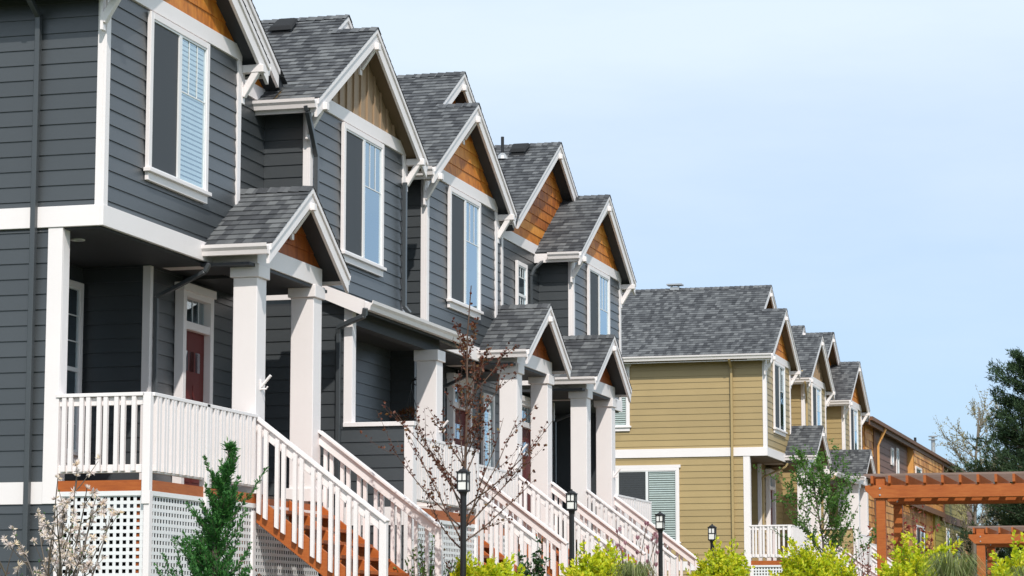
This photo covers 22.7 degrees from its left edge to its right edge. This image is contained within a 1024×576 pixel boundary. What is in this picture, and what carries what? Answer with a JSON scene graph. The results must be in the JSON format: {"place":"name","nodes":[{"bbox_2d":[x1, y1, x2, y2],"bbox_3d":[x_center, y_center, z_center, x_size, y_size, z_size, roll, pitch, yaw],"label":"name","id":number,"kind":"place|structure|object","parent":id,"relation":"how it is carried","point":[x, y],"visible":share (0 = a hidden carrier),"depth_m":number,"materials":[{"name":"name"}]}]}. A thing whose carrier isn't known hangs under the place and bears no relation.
{"place":"outdoors","nodes":[
{"label":"outdoors","id":0,"kind":"place"},
{"bbox_2d":[418,543,454,575],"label":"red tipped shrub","id":1,"kind":"object","parent":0,"point":[444,549],"visible":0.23,"depth_m":33.47,"materials":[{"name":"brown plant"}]},
{"bbox_2d":[604,521,658,575],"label":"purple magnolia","id":2,"kind":"object","parent":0,"point":[647,546],"visible":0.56,"depth_m":39.06,"materials":[{"name":"brown plant"}]},
{"bbox_2d":[606,561,662,575],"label":"ornamental grass","id":3,"kind":"object","parent":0,"point":[634,569],"depth_m":31.84,"materials":[{"name":"green plant"}]},
{"bbox_2d":[252,0,1023,575],"label":"sky","id":4,"kind":"structure","parent":0,"point":[861,162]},
{"bbox_2d":[837,525,888,575],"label":"red maple","id":5,"kind":"object","parent":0,"point":[863,574],"visible":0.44,"depth_m":49.90,"materials":[{"name":"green plant"}]},
{"bbox_2d":[910,551,996,575],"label":"ornamental grass","id":6,"kind":"object","parent":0,"point":[951,567],"depth_m":33.78,"materials":[{"name":"green plant"}]},
{"bbox_2d":[1006,564,1023,575],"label":"ornamental grass","id":7,"kind":"object","parent":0,"point":[1019,570],"depth_m":32.64,"materials":[{"name":"green plant"}]},
{"bbox_3d":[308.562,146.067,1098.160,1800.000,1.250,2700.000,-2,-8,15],"label":"ground","id":8,"kind":"structure","parent":0,"visible":0},
{"bbox_2d":[0,454,124,575],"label":"star magnolia","id":9,"kind":"object","parent":8,"relation":"on","point":[72,561],"visible":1,"depth_m":21.07,"materials":[{"name":"white plant"}]},
{"bbox_2d":[153,437,269,575],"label":"juniper","id":10,"kind":"object","parent":8,"relation":"on","point":[206,554],"visible":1,"depth_m":22.93,"materials":[{"name":"green plant"}]},
{"bbox_2d":[0,0,444,575],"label":"townhouse","id":11,"kind":"structure","parent":8,"relation":"on","point":[158,242],"depth_m":29.91,"materials":[{"name":"grey wood"}]},
{"bbox_2d":[66,279,83,462],"bbox_3d":[-5.423,0.924,29.929,0.085,2.190,1.810,-2,-8,15],"label":"window","id":12,"kind":"structure","parent":11,"relation":"in","point":[76,289],"depth_m":30.64,"materials":[{"name":"glass"}]},
{"bbox_2d":[143,11,211,203],"bbox_3d":[-3.907,-2.097,29.992,0.085,1.967,1.850,-2,-8,15],"label":"window","id":13,"kind":"structure","parent":11,"relation":"in","point":[178,61],"depth_m":29.93,"materials":[{"name":"glass"}]},
{"bbox_2d":[172,281,216,487],"bbox_3d":[-3.959,1.301,31.767,0.140,2.655,1.040,-2,-8,15],"label":"door","id":14,"kind":"structure","parent":11,"relation":"in","point":[194,304],"depth_m":31.87,"materials":[{"name":"red paint"}]},
{"bbox_2d":[78,71,645,575],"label":"townhouse","id":15,"kind":"structure","parent":8,"relation":"on","point":[458,213],"depth_m":42.27,"materials":[{"name":"grey wood"}]},
{"bbox_2d":[446,373,472,511],"bbox_3d":[-0.878,2.814,43.214,0.140,2.655,1.180,-2,-8,15],"label":"door","id":16,"kind":"structure","parent":15,"relation":"in","point":[452,417],"depth_m":43.13,"materials":[{"name":"red paint"}]},
{"bbox_2d":[446,186,483,319],"bbox_3d":[-0.758,-0.553,41.678,0.085,1.967,1.850,-2,-8,15],"label":"window","id":17,"kind":"structure","parent":15,"relation":"in","point":[463,212],"depth_m":41.60,"materials":[{"name":"glass"}]},
{"bbox_2d":[481,392,494,467],"bbox_3d":[-0.425,2.848,45.019,0.050,1.950,0.740,-2,-8,15],"label":"window","id":18,"kind":"structure","parent":15,"relation":"in","point":[491,415],"depth_m":45.09,"materials":[{"name":"glass"}]},
{"bbox_2d":[252,14,568,575],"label":"townhouse","id":19,"kind":"structure","parent":8,"relation":"on","point":[342,137],"depth_m":35.81,"materials":[{"name":"grey wood"}]},
{"bbox_2d":[340,122,386,276],"bbox_3d":[-2.116,-1.242,36.459,0.085,1.967,1.850,-2,-8,15],"label":"window","id":20,"kind":"structure","parent":19,"relation":"in","point":[362,156],"depth_m":36.40,"materials":[{"name":"glass"}]},
{"bbox_2d":[395,377,415,420],"bbox_3d":[-1.458,1.742,38.012,0.599,0.827,0.499,3,-8,-19],"label":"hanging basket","id":21,"kind":"object","parent":19,"relation":"hanging from","point":[405,411],"visible":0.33,"depth_m":37.96,"materials":[{"name":"brown plant"}]},
{"bbox_2d":[393,533,456,575],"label":"green shrub","id":22,"kind":"object","parent":8,"relation":"on","point":[423,569],"visible":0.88,"depth_m":32.06,"materials":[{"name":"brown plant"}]},
{"bbox_2d":[360,286,553,547],"bbox_3d":[-0.695,2.198,31.317,2.501,4.452,1.181,-2,-8,15],"label":"thin red tree","id":23,"kind":"object","parent":8,"relation":"on","point":[469,400],"visible":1,"depth_m":31.22,"materials":[{"name":"brown plant"}]},
{"bbox_2d":[449,551,476,575],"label":"yellow shrub","id":24,"kind":"object","parent":8,"relation":"on","point":[470,569],"visible":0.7,"depth_m":31.18,"materials":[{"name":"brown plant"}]},
{"bbox_2d":[456,467,470,575],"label":"lamp post","id":25,"kind":"object","parent":8,"relation":"on","point":[463,481],"visible":1,"depth_m":30.93,"materials":[{"name":"black metal"}]},
{"bbox_2d":[266,137,698,575],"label":"townhouse","id":26,"kind":"structure","parent":8,"relation":"on","point":[565,255],"depth_m":48.88,"materials":[{"name":"grey wood"}]},
{"bbox_2d":[515,260,527,304],"bbox_3d":[0.178,0.108,47.641,0.050,1.170,0.720,-2,-8,15],"label":"window","id":27,"kind":"structure","parent":26,"relation":"in","point":[521,269],"depth_m":47.63,"materials":[{"name":"white paint"}]},
{"bbox_2d":[522,395,530,529],"bbox_3d":[0.267,3.362,47.364,0.140,2.655,1.200,-2,-8,15],"label":"door","id":28,"kind":"structure","parent":26,"relation":"in","point":[525,400],"depth_m":47.51,"materials":[{"name":"red paint"}]},
{"bbox_2d":[587,265,609,334],"bbox_3d":[1.725,0.564,50.664,0.050,1.827,1.770,-2,-8,15],"label":"window","id":29,"kind":"structure","parent":26,"relation":"in","point":[598,283],"depth_m":50.60,"materials":[{"name":"glass"}]},
{"bbox_2d":[469,553,530,575],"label":"yellow shrub","id":30,"kind":"object","parent":8,"relation":"on","point":[490,568],"visible":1,"depth_m":30.79,"materials":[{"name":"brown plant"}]},
{"bbox_2d":[515,536,550,575],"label":"evergreen shrub","id":31,"kind":"object","parent":8,"relation":"on","point":[538,569],"visible":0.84,"depth_m":33.33,"materials":[{"name":"green plant"}]},
{"bbox_2d":[565,489,577,568],"bbox_3d":[0.844,3.945,35.994,0.144,2.210,0.144,-2,-8,15],"label":"lamp post","id":32,"kind":"object","parent":8,"relation":"on","point":[571,501],"visible":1,"depth_m":36.05,"materials":[{"name":"black metal"}]},
{"bbox_2d":[558,536,635,575],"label":"yellow shrub","id":33,"kind":"object","parent":8,"relation":"on","point":[600,563],"visible":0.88,"depth_m":33.87,"materials":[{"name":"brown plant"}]},
{"bbox_2d":[655,511,664,575],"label":"lamp post","id":34,"kind":"object","parent":8,"relation":"on","point":[659,522],"visible":1,"depth_m":41.67,"materials":[{"name":"black metal"}]},
{"bbox_2d":[707,524,716,554],"bbox_3d":[3.608,5.295,45.825,0.144,2.110,0.144,-2,-8,15],"label":"lamp post","id":35,"kind":"object","parent":8,"relation":"on","point":[712,532],"visible":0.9,"depth_m":45.88,"materials":[{"name":"black metal"}]},
{"bbox_2d":[685,536,755,575],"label":"yellow shrub","id":36,"kind":"object","parent":8,"relation":"on","point":[731,564],"visible":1,"depth_m":41.80,"materials":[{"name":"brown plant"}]},
{"bbox_2d":[615,283,876,575],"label":"townhouse","id":37,"kind":"structure","parent":8,"relation":"on","point":[702,421],"depth_m":68.86,"materials":[{"name":"beige wood"}]},
{"bbox_2d":[615,366,630,430],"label":"window","id":38,"kind":"structure","parent":37,"relation":"in","point":[622,419],"depth_m":69.17,"materials":[{"name":"white paint"}]},
{"bbox_2d":[615,468,680,546],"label":"window","id":39,"kind":"structure","parent":37,"relation":"in","point":[660,486],"depth_m":68.65,"materials":[{"name":"grey glass"}]},
{"bbox_2d":[765,469,776,560],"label":"door","id":40,"kind":"structure","parent":37,"relation":"in","point":[770,483],"depth_m":71.75,"materials":[{"name":"white paint"}]},
{"bbox_2d":[773,360,787,436],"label":"window","id":41,"kind":"structure","parent":37,"relation":"in","point":[779,398],"depth_m":70.03,"materials":[{"name":"white glass"}]},
{"bbox_2d":[754,332,891,574],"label":"townhouse","id":42,"kind":"structure","parent":8,"relation":"on","point":[847,408],"depth_m":82.59,"materials":[{"name":"beige wood"}]},
{"bbox_2d":[849,406,858,449],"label":"window","id":43,"kind":"structure","parent":42,"relation":"in","point":[853,412],"depth_m":84.25,"materials":[{"name":"white glass"}]},
{"bbox_2d":[780,325,876,573],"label":"townhouse","id":44,"kind":"structure","parent":8,"relation":"on","point":[812,389],"depth_m":75.55,"materials":[{"name":"beige wood"}]},
{"bbox_2d":[811,383,821,425],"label":"window","id":45,"kind":"structure","parent":44,"relation":"in","point":[816,394],"depth_m":76.51,"materials":[{"name":"glass"}]},
{"bbox_2d":[862,416,972,570],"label":"townhouse","id":46,"kind":"structure","parent":8,"relation":"on","point":[893,450],"depth_m":100.72,"materials":[{"name":"orange wood"}]},
{"bbox_2d":[890,447,893,465],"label":"window","id":47,"kind":"structure","parent":46,"relation":"in","point":[891,449],"depth_m":95.87,"materials":[{"name":"white glass"}]},
{"bbox_2d":[896,448,899,472],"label":"window","id":48,"kind":"structure","parent":46,"relation":"in","point":[897,450],"depth_m":97.42,"materials":[{"name":"glass"}]},
{"bbox_2d":[915,466,921,472],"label":"window","id":49,"kind":"structure","parent":46,"relation":"in","point":[917,469],"depth_m":101.65,"materials":[{"name":"white paint"}]},
{"bbox_2d":[916,525,924,552],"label":"window","id":50,"kind":"structure","parent":46,"relation":"in","point":[921,535],"depth_m":103.66,"materials":[{"name":"white paint"}]},
{"bbox_2d":[946,528,949,552],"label":"window","id":51,"kind":"structure","parent":46,"relation":"in","point":[947,536],"depth_m":113.07,"materials":[{"name":"white paint"}]},
{"bbox_2d":[867,530,967,575],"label":"yellow shrub","id":52,"kind":"object","parent":8,"relation":"on","point":[901,568],"visible":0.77,"depth_m":37.87,"materials":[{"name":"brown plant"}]},
{"bbox_2d":[863,471,1023,575],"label":"pergola","id":53,"kind":"object","parent":8,"relation":"on","point":[897,491],"visible":0.99,"depth_m":41.85,"materials":[{"name":"wood"}]},
{"bbox_2d":[933,385,1009,575],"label":"pale tree","id":54,"kind":"object","parent":8,"relation":"on","point":[980,426],"visible":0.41,"depth_m":111.92,"materials":[{"name":"grey plant"}]},
{"bbox_2d":[948,346,1023,571],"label":"conifer","id":55,"kind":"object","parent":8,"relation":"on","point":[1012,435],"visible":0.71,"depth_m":94.92,"materials":[{"name":"green plant"}]},
{"bbox_2d":[954,446,1023,574],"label":"conifer","id":56,"kind":"object","parent":8,"relation":"on","point":[968,542],"visible":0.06,"depth_m":115.61,"materials":[{"name":"green plant"}]},
{"bbox_2d":[967,526,1023,575],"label":"pergola","id":57,"kind":"object","parent":8,"relation":"on","point":[982,538],"visible":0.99,"depth_m":57.91,"materials":[{"name":"wood"}]},
{"bbox_2d":[983,530,1023,575],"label":"yellow shrub","id":58,"kind":"object","parent":8,"relation":"on","point":[1017,558],"visible":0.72,"depth_m":35.89,"materials":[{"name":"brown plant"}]},
{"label":"path","id":59,"kind":"structure","parent":0,"visible":0},
{"bbox_2d":[768,530,857,575],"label":"yellow shrub","id":60,"kind":"object","parent":59,"relation":"on","point":[805,562],"visible":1,"depth_m":39.73,"materials":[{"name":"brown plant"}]},
{"bbox_2d":[752,438,876,567],"bbox_3d":[5.518,4.530,45.846,2.293,3.632,2.221,-2,-8,15],"label":"green tree","id":61,"kind":"object","parent":59,"relation":"on","point":[824,481],"visible":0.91,"depth_m":46.05,"materials":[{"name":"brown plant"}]},
{"bbox_2d":[887,505,969,562],"bbox_3d":[9.738,6.552,59.862,2.160,3.306,2.199,5,-9,-31],"label":"red maple","id":62,"kind":"object","parent":59,"relation":"on","point":[907,528],"visible":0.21,"depth_m":59.86,"materials":[{"name":"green plant"}]}
]}

